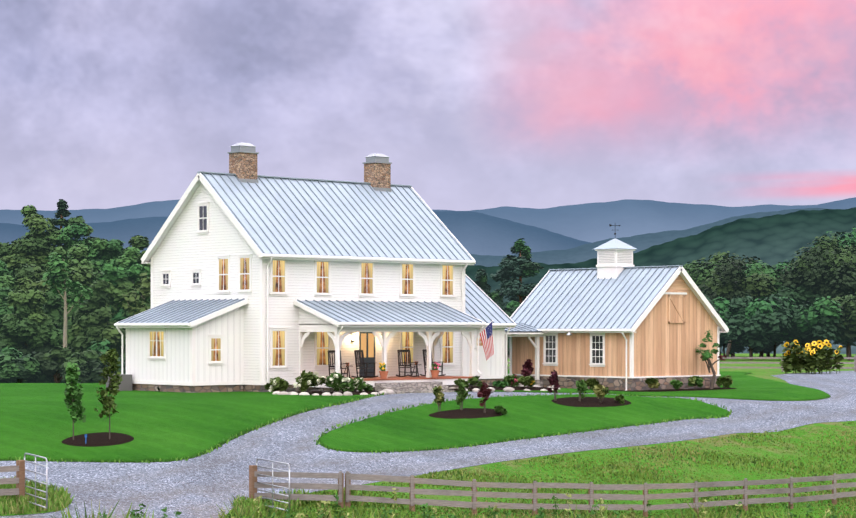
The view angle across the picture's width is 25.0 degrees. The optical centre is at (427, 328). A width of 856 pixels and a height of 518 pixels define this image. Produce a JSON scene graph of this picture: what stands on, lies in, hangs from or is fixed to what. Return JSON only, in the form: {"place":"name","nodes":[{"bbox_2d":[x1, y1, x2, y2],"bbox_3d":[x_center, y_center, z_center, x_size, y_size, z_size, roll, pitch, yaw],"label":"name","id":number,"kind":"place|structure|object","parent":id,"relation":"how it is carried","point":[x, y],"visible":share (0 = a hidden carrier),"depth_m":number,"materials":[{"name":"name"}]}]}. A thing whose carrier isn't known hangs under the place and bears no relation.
{"place":"outdoors","nodes":[
{"label":"outdoors","id":0,"kind":"place"},
{"bbox_2d":[0,383,387,462],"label":"house lawn","id":1,"kind":"structure","parent":0,"point":[35,418],"depth_m":65.04,"materials":[{"name":"green plant"}]},
{"bbox_2d":[61,432,133,446],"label":"mulch bed saplings","id":2,"kind":"object","parent":1,"relation":"on","point":[97,439],"visible":0.77,"depth_m":60.95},
{"bbox_2d":[63,362,86,439],"bbox_3d":[-11.053,2.286,60.472,0.770,2.465,0.772,0,0,-42],"label":"lawn sapling","id":3,"kind":"object","parent":2,"relation":"on","point":[73,394],"visible":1,"depth_m":60.42,"materials":[{"name":"green plant"}]},
{"bbox_2d":[94,349,122,438],"bbox_3d":[-10.138,2.084,61.196,0.904,2.906,0.843,0,0,-14],"label":"lawn sapling","id":4,"kind":"object","parent":2,"relation":"on","point":[110,357],"visible":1,"depth_m":61.20,"materials":[{"name":"green plant"}]},
{"bbox_2d":[285,391,379,394],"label":"mulch bed","id":5,"kind":"object","parent":1,"relation":"on","point":[331,393],"visible":0.48,"depth_m":77.82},
{"bbox_2d":[264,377,288,391],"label":"hydrangea shrub","id":6,"kind":"object","parent":5,"relation":"on","point":[277,384],"visible":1,"depth_m":77.57,"materials":[{"name":"green plant"}]},
{"bbox_2d":[293,370,324,392],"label":"hydrangea shrub","id":7,"kind":"object","parent":5,"relation":"on","point":[305,380],"visible":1,"depth_m":77.52,"materials":[{"name":"green plant"}]},
{"bbox_2d":[324,372,351,391],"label":"hydrangea shrub","id":8,"kind":"object","parent":5,"relation":"on","point":[336,382],"visible":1,"depth_m":77.70,"materials":[{"name":"green plant"}]},
{"bbox_2d":[345,377,366,391],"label":"hydrangea shrub","id":9,"kind":"object","parent":5,"relation":"on","point":[359,383],"visible":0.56,"depth_m":78.48,"materials":[{"name":"green plant"}]},
{"bbox_2d":[0,211,590,255],"bbox_3d":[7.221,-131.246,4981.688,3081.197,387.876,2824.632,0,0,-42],"label":"mountain range","id":10,"kind":"structure","parent":0,"point":[476,233],"depth_m":5114.00,"materials":[{"name":"blue"}]},
{"bbox_2d":[152,182,461,381],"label":"house siding walls","id":11,"kind":"structure","parent":0,"point":[183,249],"depth_m":82.29,"materials":[{"name":"wood"}]},
{"bbox_2d":[163,206,206,283],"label":"attic windows","id":12,"kind":"structure","parent":11,"relation":"in","point":[202,214],"depth_m":82.51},
{"bbox_2d":[118,171,513,323],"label":"metal roof","id":13,"kind":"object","parent":11,"relation":"on","point":[290,215],"visible":0.52,"depth_m":83.68,"materials":[{"name":"metal"}]},
{"bbox_2d":[227,142,258,182],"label":"chimney","id":14,"kind":"object","parent":13,"relation":"on","point":[242,161],"visible":0.75,"depth_m":83.38,"materials":[{"name":"stone"}]},
{"bbox_2d":[362,153,391,191],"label":"chimney","id":15,"kind":"object","parent":13,"relation":"on","point":[377,171],"visible":0.77,"depth_m":88.57,"materials":[{"name":"stone"}]},
{"bbox_2d":[150,258,482,365],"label":"lit windows","id":16,"kind":"structure","parent":11,"relation":"in","point":[366,272],"depth_m":81.42,"materials":[{"name":"glass"}]},
{"bbox_2d":[128,305,501,381],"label":"side wing walls","id":17,"kind":"structure","parent":0,"point":[175,365],"depth_m":79.84,"materials":[{"name":"wood"}]},
{"bbox_2d":[0,371,855,517],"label":"drive gravel","id":18,"kind":"structure","parent":0,"point":[203,486],"depth_m":64.21,"materials":[{"name":"gravel"}]},
{"bbox_2d":[8,392,731,462],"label":"lawn edge tufts","id":19,"kind":"object","parent":18,"relation":"on","point":[355,420],"visible":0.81,"depth_m":69.95,"materials":[{"name":"green plant"}]},
{"bbox_2d":[779,340,843,373],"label":"sunflower bush","id":20,"kind":"object","parent":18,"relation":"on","point":[810,359],"visible":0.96,"depth_m":129.76,"materials":[{"name":"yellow plant"}]},
{"bbox_2d":[0,197,855,242],"bbox_3d":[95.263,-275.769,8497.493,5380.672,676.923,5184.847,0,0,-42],"label":"mountain range","id":21,"kind":"structure","parent":0,"point":[588,222],"depth_m":8867.21,"materials":[{"name":"blue"}]},
{"bbox_2d":[0,0,855,210],"label":"sky","id":22,"kind":"structure","parent":0,"point":[105,104],"materials":[{"name":"purple"}]},
{"bbox_2d":[480,322,493,360],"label":"flag","id":23,"kind":"object","parent":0,"point":[486,337],"visible":1,"depth_m":88.27,"materials":[{"name":"fabric"}]},
{"bbox_2d":[318,394,730,452],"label":"island lawn","id":24,"kind":"structure","parent":0,"point":[418,428],"depth_m":73.05,"materials":[{"name":"green plant"}]},
{"bbox_2d":[429,408,503,418],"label":"mulch bed","id":25,"kind":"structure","parent":24,"relation":"on","point":[467,413],"depth_m":73.56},
{"bbox_2d":[432,385,444,411],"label":"bed plant","id":26,"kind":"object","parent":25,"relation":"on","point":[439,395],"visible":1,"depth_m":73.33,"materials":[{"name":"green plant"}]},
{"bbox_2d":[455,382,470,409],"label":"bed plant","id":27,"kind":"object","parent":25,"relation":"on","point":[462,393],"visible":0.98,"depth_m":74.16,"materials":[{"name":"green plant"}]},
{"bbox_2d":[477,381,492,412],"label":"bed plant","id":28,"kind":"object","parent":25,"relation":"on","point":[484,392],"visible":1,"depth_m":74.28,"materials":[{"name":"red plant"}]},
{"bbox_2d":[551,397,630,406],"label":"mulch bed","id":29,"kind":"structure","parent":24,"relation":"on","point":[588,402],"depth_m":79.77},
{"bbox_2d":[547,370,559,400],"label":"bed plant","id":30,"kind":"object","parent":29,"relation":"on","point":[553,379],"visible":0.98,"depth_m":79.05,"materials":[{"name":"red plant"}]},
{"bbox_2d":[576,380,587,400],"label":"bed plant","id":31,"kind":"object","parent":29,"relation":"on","point":[581,385],"visible":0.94,"depth_m":79.69,"materials":[{"name":"green plant"}]},
{"bbox_2d":[591,384,608,401],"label":"bed plant","id":32,"kind":"object","parent":29,"relation":"on","point":[600,391],"visible":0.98,"depth_m":79.94,"materials":[{"name":"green plant"}]},
{"bbox_2d":[227,353,855,517],"bbox_3d":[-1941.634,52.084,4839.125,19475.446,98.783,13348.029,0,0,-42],"label":"terrain","id":33,"kind":"structure","parent":0,"point":[764,373],"depth_m":69.40,"materials":[{"name":"green plant"}]},
{"bbox_2d":[0,275,18,321],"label":"woodland tree","id":34,"kind":"object","parent":33,"relation":"on","point":[7,282],"visible":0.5,"depth_m":209.28,"materials":[{"name":"green plant"}]},
{"bbox_2d":[0,346,23,357],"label":"tree","id":35,"kind":"object","parent":33,"relation":"on","point":[13,350],"visible":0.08,"depth_m":118.26,"materials":[{"name":"green plant"}]},
{"bbox_2d":[0,351,51,382],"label":"understorey bush","id":36,"kind":"object","parent":33,"relation":"on","point":[26,367],"visible":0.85,"depth_m":98.88,"materials":[{"name":"green plant"}]},
{"bbox_2d":[0,212,54,271],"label":"woodland tree","id":37,"kind":"object","parent":33,"relation":"on","point":[35,249],"visible":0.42,"depth_m":243.96,"materials":[{"name":"green plant"}]},
{"bbox_2d":[0,288,59,353],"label":"woodland tree","id":38,"kind":"object","parent":33,"relation":"on","point":[27,325],"visible":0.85,"depth_m":199.73,"materials":[{"name":"green plant"}]},
{"bbox_2d":[10,263,55,291],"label":"woodland tree","id":39,"kind":"object","parent":33,"relation":"on","point":[25,275],"visible":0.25,"depth_m":218.10,"materials":[{"name":"green plant"}]},
{"bbox_2d":[24,453,47,508],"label":"entrance gate","id":40,"kind":"structure","parent":33,"relation":"on","point":[46,483],"depth_m":51.31,"materials":[{"name":"metal"}]},
{"bbox_2d":[20,205,68,261],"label":"woodland tree","id":41,"kind":"object","parent":33,"relation":"on","point":[29,210],"visible":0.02,"depth_m":250.23,"materials":[{"name":"green plant"}]},
{"bbox_2d":[27,269,65,310],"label":"woodland tree","id":42,"kind":"object","parent":33,"relation":"on","point":[39,286],"visible":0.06,"depth_m":212.40,"materials":[{"name":"green plant"}]},
{"bbox_2d":[31,346,75,382],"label":"tree","id":43,"kind":"object","parent":33,"relation":"on","point":[52,361],"visible":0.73,"depth_m":99.88,"materials":[{"name":"green plant"}]},
{"bbox_2d":[41,289,78,347],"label":"woodland tree","id":44,"kind":"object","parent":33,"relation":"on","point":[56,313],"visible":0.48,"depth_m":202.46,"materials":[{"name":"green plant"}]},
{"bbox_2d":[50,199,70,246],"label":"woodland tree","id":45,"kind":"object","parent":33,"relation":"on","point":[61,213],"visible":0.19,"depth_m":286.78,"materials":[{"name":"green plant"}]},
{"bbox_2d":[42,252,92,347],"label":"tree","id":46,"kind":"object","parent":33,"relation":"on","point":[57,275],"visible":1,"depth_m":183.77,"materials":[{"name":"green plant"}]},
{"bbox_2d":[47,244,97,271],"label":"woodland tree","id":47,"kind":"object","parent":33,"relation":"on","point":[76,252],"visible":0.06,"depth_m":225.13,"materials":[{"name":"green plant"}]},
{"bbox_2d":[56,222,100,260],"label":"woodland tree","id":48,"kind":"object","parent":33,"relation":"on","point":[75,231],"visible":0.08,"depth_m":250.23,"materials":[{"name":"green plant"}]},
{"bbox_2d":[61,349,104,382],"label":"understorey bush","id":49,"kind":"object","parent":33,"relation":"on","point":[88,363],"visible":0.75,"depth_m":99.00,"materials":[{"name":"green plant"}]},
{"bbox_2d":[68,216,106,244],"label":"woodland tree","id":50,"kind":"object","parent":33,"relation":"on","point":[78,219],"visible":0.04,"depth_m":258.13,"materials":[{"name":"green plant"}]},
{"bbox_2d":[56,265,120,316],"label":"woodland tree","id":51,"kind":"object","parent":33,"relation":"on","point":[79,274],"visible":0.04,"depth_m":211.04,"materials":[{"name":"green plant"}]},
{"bbox_2d":[71,279,109,336],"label":"woodland tree","id":52,"kind":"object","parent":33,"relation":"on","point":[97,299],"visible":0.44,"depth_m":199.62,"materials":[{"name":"green plant"}]},
{"bbox_2d":[70,306,125,357],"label":"woodland tree","id":53,"kind":"object","parent":33,"relation":"on","point":[82,341],"visible":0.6,"depth_m":197.69,"materials":[{"name":"green plant"}]},
{"bbox_2d":[87,339,124,360],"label":"tree","id":54,"kind":"object","parent":33,"relation":"on","point":[103,347],"visible":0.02,"depth_m":118.58,"materials":[{"name":"green plant"}]},
{"bbox_2d":[86,270,141,322],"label":"woodland tree","id":55,"kind":"object","parent":33,"relation":"on","point":[114,293],"visible":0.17,"depth_m":212.22,"materials":[{"name":"green plant"}]},
{"bbox_2d":[88,238,140,272],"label":"woodland tree","id":56,"kind":"object","parent":33,"relation":"on","point":[107,251],"visible":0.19,"depth_m":245.94,"materials":[{"name":"green plant"}]},
{"bbox_2d":[106,374,131,390],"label":"utility box","id":57,"kind":"object","parent":33,"relation":"on","point":[125,384],"visible":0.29,"depth_m":81.16,"materials":[{"name":"grey"}]},
{"bbox_2d":[93,262,148,344],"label":"woodland tree","id":58,"kind":"object","parent":33,"relation":"on","point":[112,274],"visible":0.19,"depth_m":213.03,"materials":[{"name":"green plant"}]},
{"bbox_2d":[114,246,150,282],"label":"woodland tree","id":59,"kind":"object","parent":33,"relation":"on","point":[124,260],"visible":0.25,"depth_m":229.18,"materials":[{"name":"green plant"}]},
{"bbox_2d":[115,271,150,316],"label":"tree","id":60,"kind":"object","parent":33,"relation":"on","point":[132,299],"visible":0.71,"depth_m":178.80,"materials":[{"name":"green plant"}]},
{"bbox_2d":[122,235,149,262],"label":"woodland tree","id":61,"kind":"object","parent":33,"relation":"on","point":[139,242],"visible":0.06,"depth_m":246.73,"materials":[{"name":"green plant"}]},
{"bbox_2d":[0,476,310,515],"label":"verge grass","id":62,"kind":"structure","parent":33,"relation":"on","point":[14,504],"depth_m":53.29,"materials":[{"name":"plant"}]},
{"bbox_2d":[256,458,289,510],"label":"entrance gate","id":63,"kind":"structure","parent":33,"relation":"on","point":[272,485],"depth_m":54.56,"materials":[{"name":"metal"}]},
{"bbox_2d":[114,173,515,391],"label":"house trim","id":64,"kind":"structure","parent":33,"relation":"on","point":[478,363],"depth_m":81.29,"materials":[{"name":"wood"}]},
{"bbox_2d":[359,332,374,376],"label":"front door","id":65,"kind":"structure","parent":64,"relation":"attached to","point":[367,359],"depth_m":83.16,"materials":[{"name":"black paint"}]},
{"bbox_2d":[361,333,373,356],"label":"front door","id":66,"kind":"structure","parent":65,"relation":"attached to","point":[370,344],"depth_m":83.18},
{"bbox_2d":[324,376,471,380],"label":"porch floor","id":67,"kind":"structure","parent":64,"relation":"on","point":[407,378],"depth_m":82.38,"materials":[{"name":"wood"}]},
{"bbox_2d":[326,350,349,376],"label":"rocking chair","id":68,"kind":"object","parent":67,"relation":"on","point":[329,356],"visible":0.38,"depth_m":80.63,"materials":[{"name":"black paint"}]},
{"bbox_2d":[351,350,377,377],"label":"rocking chair","id":69,"kind":"object","parent":67,"relation":"on","point":[362,363],"visible":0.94,"depth_m":81.57,"materials":[{"name":"black paint"}]},
{"bbox_2d":[396,350,418,376],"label":"rocking chair","id":70,"kind":"object","parent":67,"relation":"on","point":[404,362],"visible":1,"depth_m":83.27,"materials":[{"name":"black paint"}]},
{"bbox_2d":[420,349,445,375],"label":"rocking chair","id":71,"kind":"object","parent":67,"relation":"on","point":[425,360],"visible":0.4,"depth_m":84.15,"materials":[{"name":"black paint"}]},
{"bbox_2d":[132,378,502,392],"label":"stone foundation","id":72,"kind":"object","parent":33,"relation":"on","point":[201,389],"visible":0.04,"depth_m":79.88,"materials":[{"name":"stone"}]},
{"bbox_2d":[375,381,453,393],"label":"porch steps","id":73,"kind":"structure","parent":33,"relation":"on","point":[409,387],"depth_m":80.66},
{"bbox_2d":[272,385,559,395],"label":"border rocks","id":74,"kind":"object","parent":33,"relation":"on","point":[390,391],"visible":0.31,"depth_m":77.19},
{"bbox_2d":[0,460,855,516],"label":"board fence","id":75,"kind":"object","parent":33,"relation":"on","point":[411,490],"visible":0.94,"depth_m":58.89,"materials":[{"name":"brown wood"}]},
{"bbox_2d":[51,494,855,517],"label":"tall field weeds","id":76,"kind":"object","parent":33,"relation":"on","point":[371,515],"visible":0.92,"depth_m":53.70,"materials":[{"name":"green plant"}]},
{"bbox_2d":[99,488,839,517],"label":"broadleaf weeds","id":77,"kind":"object","parent":33,"relation":"on","point":[494,514],"visible":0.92,"depth_m":55.19,"materials":[{"name":"green plant"}]},
{"bbox_2d":[473,269,490,294],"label":"woodland tree","id":78,"kind":"object","parent":33,"relation":"on","point":[481,282],"visible":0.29,"depth_m":273.57,"materials":[{"name":"green plant"}]},
{"bbox_2d":[503,300,520,356],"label":"woodland tree","id":79,"kind":"object","parent":33,"relation":"on","point":[512,306],"visible":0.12,"depth_m":253.56,"materials":[{"name":"green plant"}]},
{"bbox_2d":[490,238,543,309],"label":"woodland tree","id":80,"kind":"object","parent":33,"relation":"on","point":[527,267],"visible":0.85,"depth_m":260.69,"materials":[{"name":"green plant"}]},
{"bbox_2d":[503,331,546,379],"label":"breezeway posts","id":81,"kind":"object","parent":33,"relation":"on","point":[537,336],"depth_m":93.62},
{"bbox_2d":[505,323,541,332],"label":"breezeway roof","id":82,"kind":"structure","parent":81,"relation":"on","point":[523,327],"depth_m":93.20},
{"bbox_2d":[509,375,719,390],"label":"stone foundation","id":83,"kind":"object","parent":33,"relation":"on","point":[633,384],"depth_m":91.29,"materials":[{"name":"stone"}]},
{"bbox_2d":[508,248,728,389],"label":"barn trim","id":84,"kind":"structure","parent":33,"relation":"on","point":[609,270],"depth_m":92.71,"materials":[{"name":"wood"}]},
{"bbox_2d":[599,252,631,262],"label":"cupola louvers","id":85,"kind":"object","parent":84,"relation":"attached to","point":[614,257],"visible":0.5,"depth_m":94.19,"materials":[{"name":"grey"}]},
{"bbox_2d":[508,355,855,371],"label":"paddock fence","id":86,"kind":"object","parent":33,"relation":"on","point":[854,362],"visible":0.17,"depth_m":139.08,"materials":[{"name":"brown wood"}]},
{"bbox_2d":[666,262,721,290],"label":"woodland tree","id":87,"kind":"object","parent":33,"relation":"on","point":[696,272],"visible":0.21,"depth_m":240.90,"materials":[{"name":"green plant"}]},
{"bbox_2d":[704,294,738,341],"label":"woodland tree","id":88,"kind":"object","parent":33,"relation":"on","point":[719,306],"visible":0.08,"depth_m":219.14,"materials":[{"name":"green plant"}]},
{"bbox_2d":[690,251,764,356],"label":"woodland tree","id":89,"kind":"object","parent":33,"relation":"on","point":[723,256],"visible":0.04,"depth_m":263.08,"materials":[{"name":"green plant"}]},
{"bbox_2d":[698,257,777,356],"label":"woodland tree","id":90,"kind":"object","parent":33,"relation":"on","point":[727,286],"visible":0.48,"depth_m":232.85,"materials":[{"name":"green plant"}]},
{"bbox_2d":[732,340,769,356],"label":"tree","id":91,"kind":"object","parent":33,"relation":"on","point":[740,347],"visible":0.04,"depth_m":241.32,"materials":[{"name":"green plant"}]},
{"bbox_2d":[719,293,798,359],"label":"woodland tree","id":92,"kind":"object","parent":33,"relation":"on","point":[760,323],"visible":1,"depth_m":215.85,"materials":[{"name":"green plant"}]},
{"bbox_2d":[741,260,793,356],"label":"woodland tree","id":93,"kind":"object","parent":33,"relation":"on","point":[778,264],"depth_m":241.30,"materials":[{"name":"green plant"}]},
{"bbox_2d":[735,260,823,352],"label":"woodland tree","id":94,"kind":"object","parent":33,"relation":"on","point":[789,292],"visible":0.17,"depth_m":234.46,"materials":[{"name":"green plant"}]},
{"bbox_2d":[769,296,855,347],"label":"woodland tree","id":95,"kind":"object","parent":33,"relation":"on","point":[809,319],"visible":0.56,"depth_m":215.33,"materials":[{"name":"green plant"}]},
{"bbox_2d":[771,235,855,302],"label":"woodland tree","id":96,"kind":"object","parent":33,"relation":"on","point":[809,266],"visible":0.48,"depth_m":233.84,"materials":[{"name":"green plant"}]},
{"bbox_2d":[803,292,855,359],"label":"woodland tree","id":97,"kind":"object","parent":33,"relation":"on","point":[847,306],"visible":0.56,"depth_m":216.45,"materials":[{"name":"green plant"}]},
{"bbox_2d":[812,226,855,356],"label":"woodland tree","id":98,"kind":"object","parent":33,"relation":"on","point":[849,238],"visible":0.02,"depth_m":246.53,"materials":[{"name":"green plant"}]},
{"bbox_2d":[825,242,855,299],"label":"woodland tree","id":99,"kind":"object","parent":33,"relation":"on","point":[847,285],"visible":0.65,"depth_m":231.08,"materials":[{"name":"green plant"}]},
{"bbox_2d":[512,274,717,376],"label":"barn cedar walls","id":100,"kind":"structure","parent":0,"point":[670,331],"depth_m":91.86,"materials":[{"name":"wood"}]},
{"bbox_2d":[546,336,602,362],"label":"windows","id":101,"kind":"structure","parent":100,"relation":"in","point":[548,345],"depth_m":93.26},
{"bbox_2d":[511,238,720,330],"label":"metal roof","id":102,"kind":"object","parent":100,"relation":"on","point":[578,298],"visible":0.69,"depth_m":93.34,"materials":[{"name":"metal"}]},
{"bbox_2d":[471,370,830,400],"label":"barn lawn","id":103,"kind":"structure","parent":0,"point":[752,387],"depth_m":88.80,"materials":[{"name":"green plant"}]},
{"bbox_2d":[448,386,548,390],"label":"mulch bed","id":104,"kind":"object","parent":103,"relation":"on","point":[516,388],"visible":0.4,"depth_m":83.29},
{"bbox_2d":[517,376,535,387],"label":"shrub","id":105,"kind":"object","parent":104,"relation":"on","point":[527,380],"visible":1,"depth_m":83.12,"materials":[{"name":"green plant"}]},
{"bbox_2d":[521,359,533,386],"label":"shrub","id":106,"kind":"object","parent":104,"relation":"on","point":[527,370],"visible":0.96,"depth_m":84.61,"materials":[{"name":"red plant"}]},
{"bbox_2d":[609,387,736,391],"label":"mulch bed","id":107,"kind":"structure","parent":103,"relation":"on","point":[721,388],"depth_m":90.29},
{"bbox_2d":[688,376,703,388],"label":"shrub","id":108,"kind":"object","parent":107,"relation":"on","point":[694,381],"visible":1,"depth_m":91.30,"materials":[{"name":"green plant"}]},
{"bbox_2d":[716,375,731,387],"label":"shrub","id":109,"kind":"object","parent":107,"relation":"on","point":[725,381],"visible":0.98,"depth_m":93.02,"materials":[{"name":"green plant"}]},
{"bbox_2d":[695,330,725,388],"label":"tree","id":110,"kind":"object","parent":103,"relation":"on","point":[706,355],"visible":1,"depth_m":92.11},
{"bbox_2d":[470,208,845,266],"bbox_3d":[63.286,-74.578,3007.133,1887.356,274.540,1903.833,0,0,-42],"label":"mountain range","id":111,"kind":"structure","parent":0,"point":[586,252],"depth_m":3175.46,"materials":[{"name":"blue"}]},
{"bbox_2d":[465,207,855,353],"bbox_3d":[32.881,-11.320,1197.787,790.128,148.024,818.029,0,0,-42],"label":"forested hill","id":112,"kind":"structure","parent":0,"point":[773,240],"depth_m":1268.75,"materials":[{"name":"plant"}]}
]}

